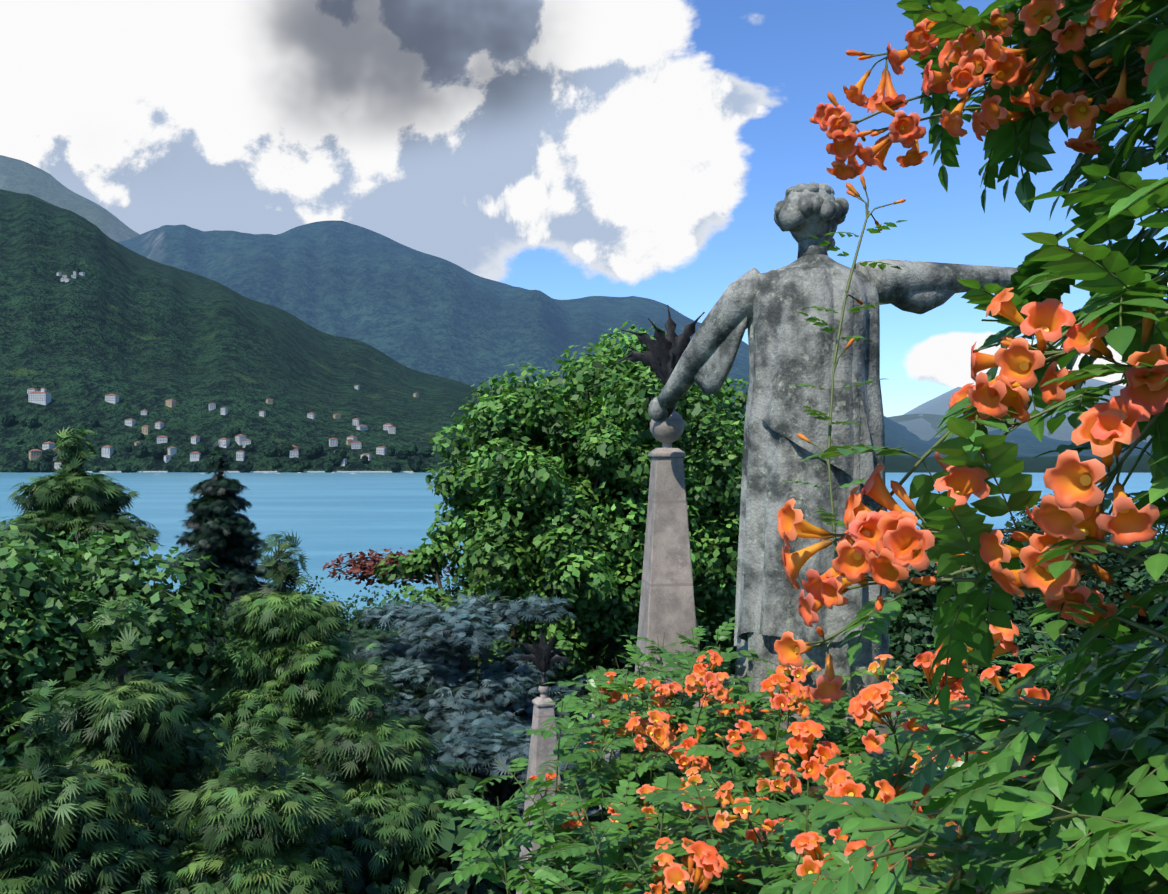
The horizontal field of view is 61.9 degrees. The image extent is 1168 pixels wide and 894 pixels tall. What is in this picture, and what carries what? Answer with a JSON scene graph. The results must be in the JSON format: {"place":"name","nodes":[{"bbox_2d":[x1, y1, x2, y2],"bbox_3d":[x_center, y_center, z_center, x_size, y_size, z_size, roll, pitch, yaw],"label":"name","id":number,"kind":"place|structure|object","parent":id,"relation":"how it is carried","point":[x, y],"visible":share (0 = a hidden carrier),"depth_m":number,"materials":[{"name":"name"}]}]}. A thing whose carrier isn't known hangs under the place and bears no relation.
{"place":"outdoors","nodes":[
{"label":"outdoors","id":0,"kind":"place"},
{"bbox_2d":[87,471,460,474],"bbox_3d":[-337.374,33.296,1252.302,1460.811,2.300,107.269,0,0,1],"label":"shoreline","id":1,"kind":"structure","parent":0,"point":[264,472],"depth_m":1299.41,"materials":[{"name":"grey stone"}]},
{"bbox_2d":[0,155,1049,436],"bbox_3d":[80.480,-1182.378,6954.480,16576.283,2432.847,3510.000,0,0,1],"label":"mountain peak","id":2,"kind":"structure","parent":0,"point":[16,175],"depth_m":7469.07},
{"bbox_2d":[516,686,560,893],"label":"obelisk","id":3,"kind":"object","parent":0,"point":[541,749],"visible":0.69,"depth_m":8.86,"materials":[{"name":"stone"}]},
{"bbox_2d":[511,626,576,686],"bbox_3d":[-0.368,1.940,8.950,0.603,0.577,0.115,0,0,1],"label":"metal agave finial","id":4,"kind":"object","parent":3,"relation":"on","point":[543,656],"visible":0.92,"depth_m":8.93,"materials":[{"name":"black metal"}]},
{"bbox_2d":[0,189,1152,472],"bbox_3d":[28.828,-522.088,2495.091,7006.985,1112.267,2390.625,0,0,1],"label":"mountain slope","id":5,"kind":"structure","parent":0,"point":[136,333],"depth_m":1774.35,"materials":[{"name":"green plant"}]},
{"bbox_2d":[1,413,477,472],"bbox_3d":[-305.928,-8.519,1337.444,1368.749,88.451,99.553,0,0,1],"label":"shore trees","id":6,"kind":"object","parent":5,"relation":"on","point":[338,456],"visible":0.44,"depth_m":1323.73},
{"bbox_2d":[27,271,465,469],"bbox_3d":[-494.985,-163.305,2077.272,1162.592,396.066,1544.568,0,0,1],"label":"houses","id":7,"kind":"structure","parent":5,"relation":"on","point":[41,397],"depth_m":1383.42,"materials":[{"name":"grey"}]},
{"bbox_2d":[0,472,1167,631],"bbox_3d":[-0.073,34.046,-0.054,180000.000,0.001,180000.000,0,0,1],"label":"lake","id":8,"kind":"structure","parent":0,"point":[327,517],"depth_m":530.20,"materials":[{"name":"liquid"}]},
{"bbox_2d":[0,0,1167,416],"label":"sky","id":9,"kind":"structure","parent":0,"point":[560,149],"materials":[{"name":"blue"}]},
{"bbox_2d":[118,220,1152,456],"bbox_3d":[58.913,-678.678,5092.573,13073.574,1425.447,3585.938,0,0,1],"label":"mountain ridge","id":10,"kind":"structure","parent":0,"point":[410,308],"depth_m":4566.42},
{"bbox_2d":[434,0,1167,893],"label":"trumpet vine","id":11,"kind":"object","parent":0,"point":[1010,816],"depth_m":1.77,"materials":[{"name":"plant"}]},
{"bbox_2d":[906,552,1029,596],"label":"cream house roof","id":12,"kind":"structure","parent":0,"point":[909,565],"depth_m":42.15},
{"bbox_2d":[903,378,1124,417],"bbox_3d":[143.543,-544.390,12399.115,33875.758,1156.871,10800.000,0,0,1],"label":"distant mountain","id":13,"kind":"structure","parent":0,"point":[938,405],"depth_m":11714.91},
{"bbox_2d":[898,413,1151,441],"bbox_3d":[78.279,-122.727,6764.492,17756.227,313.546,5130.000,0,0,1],"label":"distant mountain","id":14,"kind":"structure","parent":0,"point":[922,429],"depth_m":5537.64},
{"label":"island ground","id":15,"kind":"structure","parent":0,"visible":0},
{"bbox_2d":[0,673,179,893],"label":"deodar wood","id":16,"kind":"object","parent":15,"relation":"on","point":[52,825],"visible":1,"depth_m":10.41,"materials":[{"name":"green plant"}]},
{"bbox_2d":[0,425,238,748],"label":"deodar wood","id":17,"kind":"object","parent":15,"relation":"on","point":[71,496],"visible":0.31,"depth_m":20.51,"materials":[{"name":"green plant"}]},
{"bbox_2d":[0,521,239,786],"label":"broad tree wood","id":18,"kind":"object","parent":15,"relation":"on","point":[33,601],"visible":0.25,"depth_m":15.57,"materials":[{"name":"green plant"}]},
{"bbox_2d":[39,595,244,893],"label":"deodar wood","id":19,"kind":"object","parent":15,"relation":"on","point":[151,748],"visible":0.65,"depth_m":12.22,"materials":[{"name":"green plant"}]},
{"bbox_2d":[164,438,276,690],"bbox_3d":[-11.814,8.785,31.022,10.427,17.806,10.560,0,0,1],"label":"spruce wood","id":20,"kind":"object","parent":15,"relation":"on","point":[224,536],"visible":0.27,"depth_m":30.40,"materials":[{"name":"green plant"}]},
{"bbox_2d":[118,690,362,893],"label":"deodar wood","id":21,"kind":"object","parent":15,"relation":"on","point":[253,816],"visible":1,"depth_m":11.31,"materials":[{"name":"green plant"}]},
{"bbox_2d":[188,531,397,839],"bbox_3d":[-5.438,8.648,17.905,11.078,14.296,11.252,0,0,1],"label":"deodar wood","id":22,"kind":"object","parent":15,"relation":"on","point":[289,652],"visible":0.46,"depth_m":17.00,"materials":[{"name":"green plant"}]},
{"bbox_2d":[289,574,354,619],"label":"shrub","id":23,"kind":"object","parent":15,"relation":"on","point":[314,589],"visible":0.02,"depth_m":81.24,"materials":[{"name":"green plant"}]},
{"bbox_2d":[328,585,407,639],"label":"shrub","id":24,"kind":"object","parent":15,"relation":"on","point":[350,625],"visible":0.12,"depth_m":62.40,"materials":[{"name":"green plant"}]},
{"bbox_2d":[291,643,478,893],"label":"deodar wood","id":25,"kind":"object","parent":15,"relation":"on","point":[370,757],"visible":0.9,"depth_m":13.38,"materials":[{"name":"green plant"}]},
{"bbox_2d":[303,804,520,893],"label":"shrub","id":26,"kind":"object","parent":15,"relation":"on","point":[449,840],"visible":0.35,"depth_m":12.93,"materials":[{"name":"green plant"}]},
{"bbox_2d":[329,627,499,724],"bbox_3d":[-7.095,11.761,33.014,10.104,11.180,9.131,0,0,1],"label":"pine wood","id":27,"kind":"object","parent":15,"relation":"on","point":[362,633],"visible":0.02,"depth_m":33.65,"materials":[{"name":"green plant"}]},
{"bbox_2d":[323,548,451,586],"bbox_3d":[-6.435,3.979,32.154,4.240,1.294,3.059,0,0,1],"label":"shrub","id":28,"kind":"object","parent":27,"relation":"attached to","point":[357,568],"visible":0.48,"depth_m":31.76,"materials":[{"name":"red plant"}]},
{"bbox_2d":[375,582,463,628],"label":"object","id":29,"kind":"object","parent":15,"relation":"on","point":[446,585],"depth_m":72.27,"materials":[{"name":"green plant"}]},
{"bbox_2d":[429,575,493,652],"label":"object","id":30,"kind":"object","parent":15,"relation":"on","point":[459,583],"depth_m":60.29,"materials":[{"name":"green plant"}]},
{"bbox_2d":[341,586,631,791],"bbox_3d":[-2.408,9.012,20.993,9.546,11.600,9.419,0,0,1],"label":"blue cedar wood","id":31,"kind":"object","parent":15,"relation":"on","point":[459,628],"visible":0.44,"depth_m":20.45,"materials":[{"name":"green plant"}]},
{"bbox_2d":[414,703,598,835],"bbox_3d":[-1.404,9.802,17.000,7.319,9.929,7.019,0,0,28],"label":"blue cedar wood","id":32,"kind":"object","parent":15,"relation":"on","point":[476,742],"visible":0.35,"depth_m":16.58,"materials":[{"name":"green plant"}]},
{"bbox_2d":[414,760,598,856],"bbox_3d":[-1.554,9.470,15.902,5.363,8.830,6.648,0,0,1],"label":"shrub","id":33,"kind":"object","parent":15,"relation":"on","point":[473,779],"visible":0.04,"depth_m":16.03,"materials":[{"name":"green plant"}]},
{"bbox_2d":[372,387,653,723],"bbox_3d":[-1.364,7.000,25.942,8.078,17.296,5.944,0,0,35],"label":"tree","id":34,"kind":"object","parent":15,"relation":"on","point":[471,491],"visible":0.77,"depth_m":24.05,"materials":[{"name":"green plant"}]},
{"bbox_2d":[482,718,598,809],"bbox_3d":[0.298,10.598,21.746,7.385,8.678,6.344,0,0,1],"label":"shrub","id":35,"kind":"object","parent":15,"relation":"on","point":[576,767],"depth_m":20.75,"materials":[{"name":"green plant"}]},
{"bbox_2d":[434,320,748,706],"bbox_3d":[0.926,6.187,27.876,10.480,19.618,10.323,0,0,1],"label":"tree","id":36,"kind":"object","parent":15,"relation":"on","point":[622,394],"visible":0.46,"depth_m":25.06,"materials":[{"name":"green plant"}]},
{"bbox_2d":[704,406,744,675],"bbox_3d":[4.911,7.497,30.360,9.318,17.711,8.262,0,0,1],"label":"tree","id":37,"kind":"object","parent":15,"relation":"on","point":[734,647],"depth_m":28.71,"materials":[{"name":"green plant"}]},
{"bbox_2d":[592,676,1106,809],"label":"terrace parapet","id":38,"kind":"structure","parent":15,"relation":"on","point":[800,719],"depth_m":4.97,"materials":[{"name":"stone"}]},
{"bbox_2d":[632,411,701,723],"bbox_3d":[0.541,1.034,6.339,0.580,2.564,0.580,0,0,-7],"label":"obelisk","id":39,"kind":"object","parent":38,"relation":"on","point":[667,604],"visible":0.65,"depth_m":6.22,"materials":[{"name":"stone"}]},
{"bbox_2d":[611,305,729,417],"bbox_3d":[0.530,-0.533,6.007,0.727,0.707,0.140,0,0,1],"label":"statue plume","id":40,"kind":"object","parent":39,"relation":"on","point":[661,356],"visible":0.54,"depth_m":5.99,"materials":[{"name":"metal"}]},
{"bbox_2d":[648,182,1017,709],"bbox_3d":[1.559,-0.038,5.473,2.447,2.865,0.889,0,0,8],"label":"statue","id":41,"kind":"object","parent":38,"relation":"on","point":[790,348],"visible":0.85,"depth_m":5.24,"materials":[{"name":"stone"}]},
{"bbox_2d":[886,542,1092,700],"bbox_3d":[9.275,8.759,23.351,5.849,13.071,8.392,0,0,16],"label":"dark tree wood","id":42,"kind":"object","parent":15,"relation":"on","point":[910,626],"visible":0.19,"depth_m":22.21,"materials":[{"name":"green plant"}]},
{"bbox_2d":[1001,528,1010,542],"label":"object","id":43,"kind":"object","parent":15,"relation":"on","point":[1005,537],"depth_m":63.61,"materials":[{"name":"green plant"}]},
{"bbox_2d":[932,492,1167,696],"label":"dark tree wood","id":44,"kind":"object","parent":15,"relation":"on","point":[1126,579],"visible":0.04,"depth_m":28.00,"materials":[{"name":"green plant"}]},
{"bbox_2d":[1081,528,1167,597],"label":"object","id":45,"kind":"object","parent":15,"relation":"on","point":[1124,547],"depth_m":53.22,"materials":[{"name":"green plant"}]}
]}

